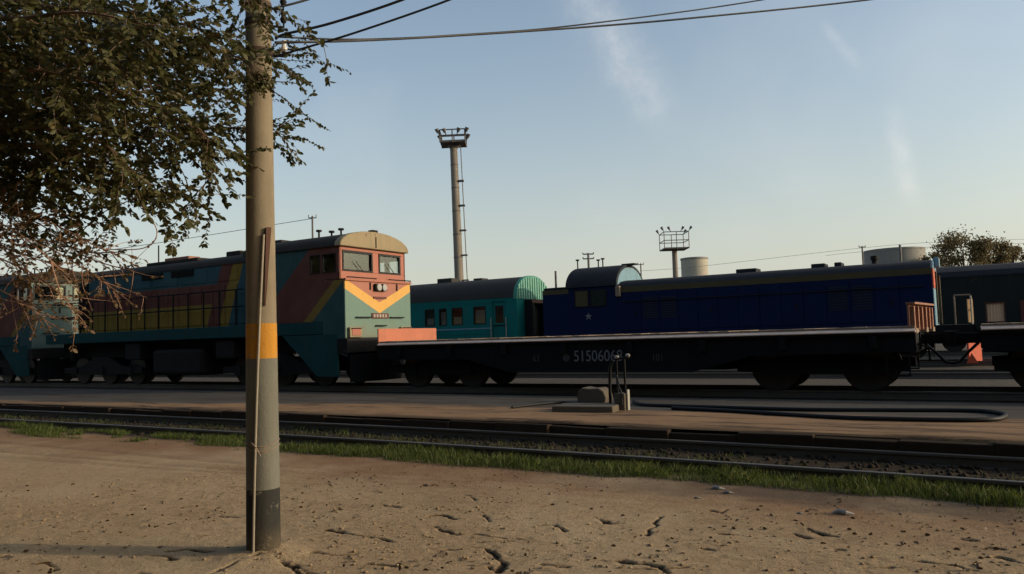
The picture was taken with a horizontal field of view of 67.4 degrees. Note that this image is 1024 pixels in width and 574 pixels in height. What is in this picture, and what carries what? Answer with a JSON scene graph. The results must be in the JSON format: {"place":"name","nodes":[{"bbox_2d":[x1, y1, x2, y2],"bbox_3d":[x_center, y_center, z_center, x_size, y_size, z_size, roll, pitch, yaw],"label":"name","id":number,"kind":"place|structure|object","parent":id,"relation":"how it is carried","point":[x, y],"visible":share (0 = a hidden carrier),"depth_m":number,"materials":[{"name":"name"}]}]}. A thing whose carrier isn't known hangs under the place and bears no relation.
{"place":"outdoors","nodes":[
{"label":"outdoors","id":0,"kind":"place"},
{"bbox_2d":[0,414,1023,573],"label":"dirt ground","id":1,"kind":"structure","parent":0,"point":[57,467],"depth_m":6.93,"materials":[{"name":"brown soil"}]},
{"bbox_2d":[0,0,350,352],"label":"elm tree","id":2,"kind":"object","parent":1,"relation":"on","point":[63,101],"visible":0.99,"depth_m":5.74,"materials":[{"name":"green plant"}]},
{"bbox_2d":[244,0,287,552],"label":"utility pole","id":3,"kind":"object","parent":1,"relation":"on","point":[263,525],"visible":0.84,"depth_m":6.13,"materials":[{"name":"paint"}]},
{"bbox_2d":[274,0,308,8],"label":"power cable","id":4,"kind":"object","parent":3,"relation":"attached to","point":[290,4],"visible":0.86,"depth_m":6.16,"materials":[{"name":"metal"}]},
{"bbox_2d":[275,0,403,39],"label":"power cable","id":5,"kind":"object","parent":3,"relation":"attached to","point":[345,18],"visible":0.89,"depth_m":6.10,"materials":[{"name":"metal"}]},
{"bbox_2d":[276,0,450,56],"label":"power cable","id":6,"kind":"object","parent":3,"relation":"attached to","point":[364,29],"visible":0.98,"depth_m":6.10,"materials":[{"name":"metal"}]},
{"bbox_2d":[275,0,761,39],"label":"power cable","id":7,"kind":"object","parent":3,"relation":"attached to","point":[544,28],"visible":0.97,"depth_m":8.57,"materials":[{"name":"metal"}]},
{"bbox_2d":[274,0,869,43],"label":"power cable","id":8,"kind":"object","parent":3,"relation":"attached to","point":[366,40],"visible":0.97,"depth_m":8.37,"materials":[{"name":"metal"}]},
{"bbox_2d":[0,413,1020,497],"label":"ballast","id":9,"kind":"structure","parent":1,"relation":"on","point":[949,471],"depth_m":10.54,"materials":[{"name":"gravel"}]},
{"bbox_2d":[0,409,1023,494],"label":"railway track","id":10,"kind":"structure","parent":1,"relation":"on","point":[982,461],"depth_m":10.63,"materials":[{"name":"metal"}]},
{"bbox_2d":[0,412,1023,513],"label":"grass","id":11,"kind":"structure","parent":1,"relation":"on","point":[988,495],"depth_m":9.16,"materials":[{"name":"green plant"}]},
{"bbox_2d":[711,485,724,489],"bbox_3d":[2.120,2.067,7.910,0.145,0.041,0.051,-5,-5,39],"label":"litter scrap","id":12,"kind":"object","parent":1,"relation":"on","point":[717,487],"visible":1,"depth_m":7.89,"materials":[{"name":"white paper"}]},
{"bbox_2d":[833,509,853,514],"bbox_3d":[2.903,1.972,6.731,0.176,0.050,0.064,-5,-5,43],"label":"litter scrap","id":13,"kind":"object","parent":1,"relation":"on","point":[841,511],"visible":1,"depth_m":6.72,"materials":[{"name":"white paper"}]},
{"bbox_2d":[0,387,1023,456],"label":"platform","id":14,"kind":"structure","parent":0,"point":[1004,437],"depth_m":13.13,"materials":[{"name":"concrete"}]},
{"bbox_2d":[511,401,576,408],"bbox_3d":[0.884,2.277,14.915,1.727,0.052,0.905,-2,-4,6],"label":"short hose","id":15,"kind":"object","parent":14,"relation":"on","point":[536,404],"visible":0.59,"depth_m":15.07,"materials":[{"name":"black rubber"}]},
{"bbox_2d":[552,403,618,412],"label":"concrete slab","id":16,"kind":"structure","parent":14,"relation":"on","point":[592,407],"depth_m":13.51,"materials":[{"name":"grey concrete"}]},
{"bbox_2d":[577,386,612,402],"bbox_3d":[1.682,2.184,15.546,0.621,0.319,0.450,-4,-4,27],"label":"concrete block","id":17,"kind":"object","parent":16,"relation":"on","point":[589,394],"depth_m":15.35,"materials":[{"name":"grey concrete"}]},
{"bbox_2d":[608,354,629,409],"bbox_3d":[1.911,1.723,13.764,0.497,1.048,0.267,-4,-4,31],"label":"water standpipe","id":18,"kind":"object","parent":14,"relation":"on","point":[621,399],"visible":0.78,"depth_m":13.68,"materials":[{"name":"metal"}]},
{"bbox_2d":[632,400,1007,421],"bbox_3d":[4.424,2.010,12.534,6.177,0.064,1.582,-4,-4,35],"label":"water hose","id":19,"kind":"object","parent":14,"relation":"on","point":[739,409],"visible":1,"depth_m":11.97,"materials":[{"name":"black rubber"}]},
{"bbox_2d":[0,344,1023,442],"bbox_3d":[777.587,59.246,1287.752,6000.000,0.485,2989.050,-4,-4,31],"label":"ground","id":20,"kind":"structure","parent":0,"point":[898,381],"depth_m":22.40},
{"bbox_2d":[308,215,316,237],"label":"line pole","id":21,"kind":"object","parent":20,"relation":"on","point":[311,217],"visible":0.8,"depth_m":59.91,"materials":[{"name":"metal"}]},
{"bbox_2d":[118,219,307,248],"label":"overhead wire","id":22,"kind":"object","parent":21,"relation":"attached to","point":[206,235],"visible":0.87,"depth_m":60.00,"materials":[{"name":"black metal"}]},
{"bbox_2d":[435,127,469,281],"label":"floodlight mast","id":23,"kind":"object","parent":20,"relation":"on","point":[453,145],"visible":0.81,"depth_m":61.29,"materials":[{"name":"concrete"}]},
{"bbox_2d":[0,369,1013,378],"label":"railway track","id":24,"kind":"structure","parent":20,"relation":"on","point":[960,373],"depth_m":24.32,"materials":[{"name":"metal"}]},
{"bbox_2d":[0,380,1023,402],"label":"railway track","id":25,"kind":"structure","parent":20,"relation":"on","point":[1004,394],"depth_m":19.09,"materials":[{"name":"metal"}]},
{"bbox_2d":[0,267,98,382],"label":"diesel locomotive","id":26,"kind":"object","parent":25,"relation":"on","point":[24,363],"visible":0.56,"depth_m":31.61,"materials":[{"name":"metal"}]},
{"bbox_2d":[14,288,19,301],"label":"side window","id":27,"kind":"structure","parent":26,"relation":"in","point":[15,288],"depth_m":31.61,"materials":[{"name":"black glass"}]},
{"bbox_2d":[46,228,411,385],"bbox_3d":[-10.825,0.862,27.539,17.280,5.170,3.143,-4,-4,31],"label":"diesel locomotive","id":28,"kind":"object","parent":25,"relation":"on","point":[337,296],"visible":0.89,"depth_m":24.98,"materials":[{"name":"teal paint"}]},
{"bbox_2d":[89,296,98,330],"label":"hood door","id":29,"kind":"structure","parent":28,"relation":"in","point":[95,304],"depth_m":29.04,"materials":[{"name":"paint"}]},
{"bbox_2d":[99,295,107,330],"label":"hood door","id":30,"kind":"structure","parent":28,"relation":"in","point":[101,304],"depth_m":28.76,"materials":[{"name":"paint"}]},
{"bbox_2d":[108,295,116,329],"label":"hood door","id":31,"kind":"structure","parent":28,"relation":"in","point":[112,320],"depth_m":28.45,"materials":[{"name":"paint"}]},
{"bbox_2d":[117,294,126,329],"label":"hood door","id":32,"kind":"structure","parent":28,"relation":"in","point":[122,321],"depth_m":28.10,"materials":[{"name":"paint"}]},
{"bbox_2d":[127,293,136,328],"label":"hood door","id":33,"kind":"structure","parent":28,"relation":"in","point":[134,310],"depth_m":27.79,"materials":[{"name":"paint"}]},
{"bbox_2d":[137,292,146,328],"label":"hood door","id":34,"kind":"structure","parent":28,"relation":"in","point":[140,324],"depth_m":27.52,"materials":[{"name":"paint"}]},
{"bbox_2d":[147,291,157,327],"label":"hood door","id":35,"kind":"structure","parent":28,"relation":"in","point":[152,303],"depth_m":27.21,"materials":[{"name":"paint"}]},
{"bbox_2d":[158,290,167,326],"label":"hood door","id":36,"kind":"structure","parent":28,"relation":"in","point":[163,300],"depth_m":26.88,"materials":[{"name":"paint"}]},
{"bbox_2d":[168,289,178,326],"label":"hood door","id":37,"kind":"structure","parent":28,"relation":"in","point":[173,291],"depth_m":26.58,"materials":[{"name":"paint"}]},
{"bbox_2d":[179,288,189,325],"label":"hood door","id":38,"kind":"structure","parent":28,"relation":"in","point":[182,298],"depth_m":26.31,"materials":[{"name":"paint"}]},
{"bbox_2d":[190,287,201,325],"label":"hood door","id":39,"kind":"structure","parent":28,"relation":"in","point":[195,299],"depth_m":25.97,"materials":[{"name":"paint"}]},
{"bbox_2d":[202,286,212,324],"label":"hood door","id":40,"kind":"structure","parent":28,"relation":"in","point":[208,297],"depth_m":25.66,"materials":[{"name":"paint"}]},
{"bbox_2d":[214,285,224,324],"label":"hood door","id":41,"kind":"structure","parent":28,"relation":"in","point":[216,287],"depth_m":25.36,"materials":[{"name":"paint"}]},
{"bbox_2d":[226,283,237,323],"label":"hood door","id":42,"kind":"structure","parent":28,"relation":"in","point":[230,295],"depth_m":25.06,"materials":[{"name":"paint"}]},
{"bbox_2d":[238,283,245,322],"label":"hood door","id":43,"kind":"structure","parent":28,"relation":"in","point":[241,293],"depth_m":24.79,"materials":[{"name":"paint"}]},
{"bbox_2d":[310,255,319,273],"bbox_3d":[-5.855,-0.665,22.876,0.400,0.560,0.070,-4,-4,31],"label":"side window","id":44,"kind":"structure","parent":28,"relation":"in","point":[312,255],"depth_m":22.92,"materials":[{"name":"black glass"}]},
{"bbox_2d":[322,253,335,272],"bbox_3d":[-5.368,-0.698,22.583,0.540,0.560,0.070,-4,-4,31],"label":"side window","id":45,"kind":"structure","parent":28,"relation":"in","point":[323,255],"depth_m":22.61,"materials":[{"name":"black glass"}]},
{"bbox_2d":[387,260,397,272],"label":"side window","id":46,"kind":"structure","parent":28,"relation":"in","point":[388,267],"depth_m":25.23,"materials":[{"name":"grey glass"}]},
{"bbox_2d":[377,302,954,390],"bbox_3d":[2.713,1.622,19.331,14.740,1.780,2.954,-4,-4,31],"label":"flat wagon","id":47,"kind":"object","parent":25,"relation":"on","point":[866,358],"visible":0.96,"depth_m":17.12,"materials":[{"name":"black metal"}]},
{"bbox_2d":[945,322,1023,387],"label":"flat wagon","id":48,"kind":"object","parent":25,"relation":"on","point":[1008,338],"visible":0.99,"depth_m":14.14,"materials":[{"name":"black metal"}]},
{"bbox_2d":[554,271,556,287],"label":"line pole","id":49,"kind":"object","parent":20,"relation":"on","point":[555,279],"visible":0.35,"depth_m":94.82,"materials":[{"name":"metal"}]},
{"bbox_2d":[582,252,593,267],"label":"line pole","id":50,"kind":"object","parent":20,"relation":"on","point":[588,260],"visible":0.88,"depth_m":114.88,"materials":[{"name":"concrete"}]},
{"bbox_2d":[656,226,691,276],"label":"floodlight mast","id":51,"kind":"object","parent":20,"relation":"on","point":[674,250],"visible":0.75,"depth_m":91.41,"materials":[{"name":"metal"}]},
{"bbox_2d":[680,257,707,276],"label":"storage tank","id":52,"kind":"object","parent":20,"relation":"on","point":[691,263],"visible":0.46,"depth_m":118.14,"materials":[{"name":"metal"}]},
{"bbox_2d":[858,245,865,264],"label":"line pole","id":53,"kind":"object","parent":20,"relation":"on","point":[861,247],"visible":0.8,"depth_m":109.83,"materials":[{"name":"metal"}]},
{"bbox_2d":[645,239,1018,270],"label":"overhead wire","id":54,"kind":"object","parent":53,"relation":"attached to","point":[812,253],"visible":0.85,"depth_m":108.51,"materials":[{"name":"black metal"}]},
{"bbox_2d":[826,243,1020,255],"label":"overhead wire","id":55,"kind":"object","parent":53,"relation":"attached to","point":[920,247],"visible":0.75,"depth_m":110.44,"materials":[{"name":"black metal"}]},
{"bbox_2d":[863,247,925,263],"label":"storage tank","id":56,"kind":"object","parent":20,"relation":"on","point":[886,255],"visible":0.27,"depth_m":111.38,"materials":[{"name":"grey metal"}]},
{"bbox_2d":[899,245,901,261],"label":"line pole","id":57,"kind":"object","parent":20,"relation":"on","point":[900,255],"visible":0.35,"depth_m":104.81,"materials":[{"name":"metal"}]},
{"bbox_2d":[916,252,946,266],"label":"broadleaf tree","id":58,"kind":"object","parent":20,"relation":"on","point":[930,257],"visible":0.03,"depth_m":109.78,"materials":[{"name":"green plant"}]},
{"bbox_2d":[916,359,991,365],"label":"railway track","id":59,"kind":"structure","parent":20,"relation":"on","point":[940,362],"depth_m":26.80,"materials":[{"name":"metal"}]},
{"bbox_2d":[342,276,546,355],"bbox_3d":[-8.993,2.147,42.133,24.680,4.340,3.099,-4,-4,31],"label":"passenger coach","id":60,"kind":"object","parent":59,"relation":"on","point":[450,308],"visible":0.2,"depth_m":36.24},
{"bbox_2d":[425,309,434,325],"bbox_3d":[-3.981,1.500,37.463,0.584,0.830,0.122,-4,-4,31],"label":"window","id":61,"kind":"structure","parent":60,"relation":"in","point":[430,322],"depth_m":37.50,"materials":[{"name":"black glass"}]},
{"bbox_2d":[439,308,446,325],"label":"window","id":62,"kind":"structure","parent":60,"relation":"in","point":[443,314],"depth_m":37.10,"materials":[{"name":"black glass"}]},
{"bbox_2d":[451,307,462,324],"bbox_3d":[-2.582,1.403,36.623,0.632,0.830,0.122,-4,-4,31],"label":"window","id":63,"kind":"structure","parent":60,"relation":"in","point":[457,320],"depth_m":36.65,"materials":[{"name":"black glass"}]},
{"bbox_2d":[473,306,485,323],"bbox_3d":[-1.489,1.328,35.966,0.681,0.830,0.122,-4,-4,31],"label":"window","id":64,"kind":"structure","parent":60,"relation":"in","point":[480,314],"depth_m":36.02,"materials":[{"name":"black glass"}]},
{"bbox_2d":[493,301,505,337],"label":"door","id":65,"kind":"structure","parent":60,"relation":"in","point":[499,323],"depth_m":35.41,"materials":[{"name":"green paint"}]},
{"bbox_2d":[535,305,541,336],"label":"end door","id":66,"kind":"structure","parent":60,"relation":"in","point":[538,329],"depth_m":36.32,"materials":[{"name":"green paint"}]},
{"bbox_2d":[542,256,981,362],"bbox_3d":[9.451,0.708,31.062,17.160,4.730,3.240,-4,-4,31],"label":"shunting locomotive","id":67,"kind":"object","parent":59,"relation":"on","point":[618,299],"visible":0.44,"depth_m":29.55,"materials":[{"name":"blue metal"}]},
{"bbox_2d":[574,290,588,307],"bbox_3d":[3.004,0.506,33.191,0.680,0.740,0.029,-4,-4,31],"label":"cab window","id":68,"kind":"structure","parent":67,"relation":"in","point":[581,297],"depth_m":33.19,"materials":[{"name":"glass"}]},
{"bbox_2d":[590,289,606,306],"bbox_3d":[3.680,0.460,32.785,0.740,0.740,0.029,-4,-4,31],"label":"cab window","id":69,"kind":"structure","parent":67,"relation":"in","point":[597,297],"depth_m":32.79,"materials":[{"name":"black glass"}]},
{"bbox_2d":[623,294,640,329],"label":"hood door","id":70,"kind":"structure","parent":67,"relation":"in","point":[631,322],"depth_m":31.98,"materials":[{"name":"blue paint"}]},
{"bbox_2d":[641,293,659,329],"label":"hood door","id":71,"kind":"structure","parent":67,"relation":"in","point":[647,323],"depth_m":31.56,"materials":[{"name":"blue paint"}]},
{"bbox_2d":[659,292,678,328],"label":"hood door","id":72,"kind":"structure","parent":67,"relation":"in","point":[666,322],"depth_m":31.15,"materials":[{"name":"blue paint"}]},
{"bbox_2d":[678,291,697,328],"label":"hood door","id":73,"kind":"structure","parent":67,"relation":"in","point":[688,313],"depth_m":30.75,"materials":[{"name":"blue paint"}]},
{"bbox_2d":[698,289,717,327],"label":"hood door","id":74,"kind":"structure","parent":67,"relation":"in","point":[707,319],"depth_m":30.33,"materials":[{"name":"blue paint"}]},
{"bbox_2d":[718,288,738,326],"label":"hood door","id":75,"kind":"structure","parent":67,"relation":"in","point":[728,306],"depth_m":29.92,"materials":[{"name":"blue paint"}]},
{"bbox_2d":[738,287,759,326],"bbox_3d":[9.112,0.766,29.527,0.750,1.500,0.032,-4,-4,31],"label":"hood door","id":76,"kind":"structure","parent":67,"relation":"in","point":[748,305],"depth_m":29.51,"materials":[{"name":"blue paint"}]},
{"bbox_2d":[759,286,781,325],"bbox_3d":[9.796,0.719,29.116,0.750,1.500,0.032,-4,-4,31],"label":"hood door","id":77,"kind":"structure","parent":67,"relation":"in","point":[770,305],"depth_m":29.09,"materials":[{"name":"blue paint"}]},
{"bbox_2d":[781,284,803,324],"bbox_3d":[10.481,0.672,28.704,0.750,1.500,0.032,-4,-4,31],"label":"hood door","id":78,"kind":"structure","parent":67,"relation":"in","point":[791,315],"depth_m":28.69,"materials":[{"name":"blue paint"}]},
{"bbox_2d":[803,283,826,324],"bbox_3d":[11.166,0.624,28.293,0.750,1.500,0.032,-4,-4,31],"label":"hood door","id":79,"kind":"structure","parent":67,"relation":"in","point":[814,302],"depth_m":28.28,"materials":[{"name":"blue paint"}]},
{"bbox_2d":[826,282,850,323],"bbox_3d":[11.850,0.577,27.882,0.750,1.500,0.032,-4,-4,31],"label":"hood door","id":80,"kind":"structure","parent":67,"relation":"in","point":[836,316],"depth_m":27.86,"materials":[{"name":"blue paint"}]},
{"bbox_2d":[850,280,874,322],"bbox_3d":[12.535,0.530,27.471,0.750,1.500,0.032,-4,-4,31],"label":"hood door","id":81,"kind":"structure","parent":67,"relation":"in","point":[861,315],"depth_m":27.45,"materials":[{"name":"blue paint"}]},
{"bbox_2d":[874,279,899,321],"bbox_3d":[13.219,0.483,27.060,0.750,1.500,0.032,-4,-4,31],"label":"hood door","id":82,"kind":"structure","parent":67,"relation":"in","point":[885,312],"depth_m":27.05,"materials":[{"name":"blue paint"}]},
{"bbox_2d":[899,277,924,321],"bbox_3d":[13.904,0.435,26.648,0.750,1.500,0.032,-4,-4,31],"label":"hood door","id":83,"kind":"structure","parent":67,"relation":"in","point":[907,294],"depth_m":26.69,"materials":[{"name":"blue paint"}]},
{"bbox_2d":[925,350,1007,354],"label":"railway track","id":84,"kind":"structure","parent":20,"relation":"on","point":[947,352],"depth_m":35.18,"materials":[{"name":"metal"}]},
{"bbox_2d":[936,262,1023,351],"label":"dark coach","id":85,"kind":"object","parent":84,"relation":"on","point":[995,292],"visible":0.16,"depth_m":34.15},
{"bbox_2d":[985,302,1005,322],"bbox_3d":[21.324,1.114,33.875,0.740,0.880,0.092,-4,-4,31],"label":"window","id":86,"kind":"structure","parent":85,"relation":"in","point":[995,311],"depth_m":33.90,"materials":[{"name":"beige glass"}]},
{"bbox_2d":[926,224,1008,266],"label":"broadleaf tree","id":87,"kind":"object","parent":20,"relation":"on","point":[980,249],"visible":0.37,"depth_m":86.84,"materials":[{"name":"green plant"}]},
{"bbox_2d":[970,237,1018,263],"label":"broadleaf tree","id":88,"kind":"object","parent":20,"relation":"on","point":[1002,257],"visible":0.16,"depth_m":90.76,"materials":[{"name":"green plant"}]},
{"bbox_2d":[1008,244,1023,262],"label":"broadleaf tree","id":89,"kind":"object","parent":20,"relation":"on","point":[1018,252],"visible":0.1,"depth_m":95.09,"materials":[{"name":"green plant"}]},
{"bbox_2d":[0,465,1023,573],"bbox_3d":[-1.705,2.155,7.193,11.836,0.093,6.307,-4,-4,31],"label":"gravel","id":90,"kind":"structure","parent":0,"point":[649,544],"depth_m":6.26,"materials":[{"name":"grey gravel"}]},
{"bbox_2d":[0,0,1023,287],"label":"sky","id":91,"kind":"structure","parent":0,"point":[872,123],"materials":[{"name":"blue"}]}
]}

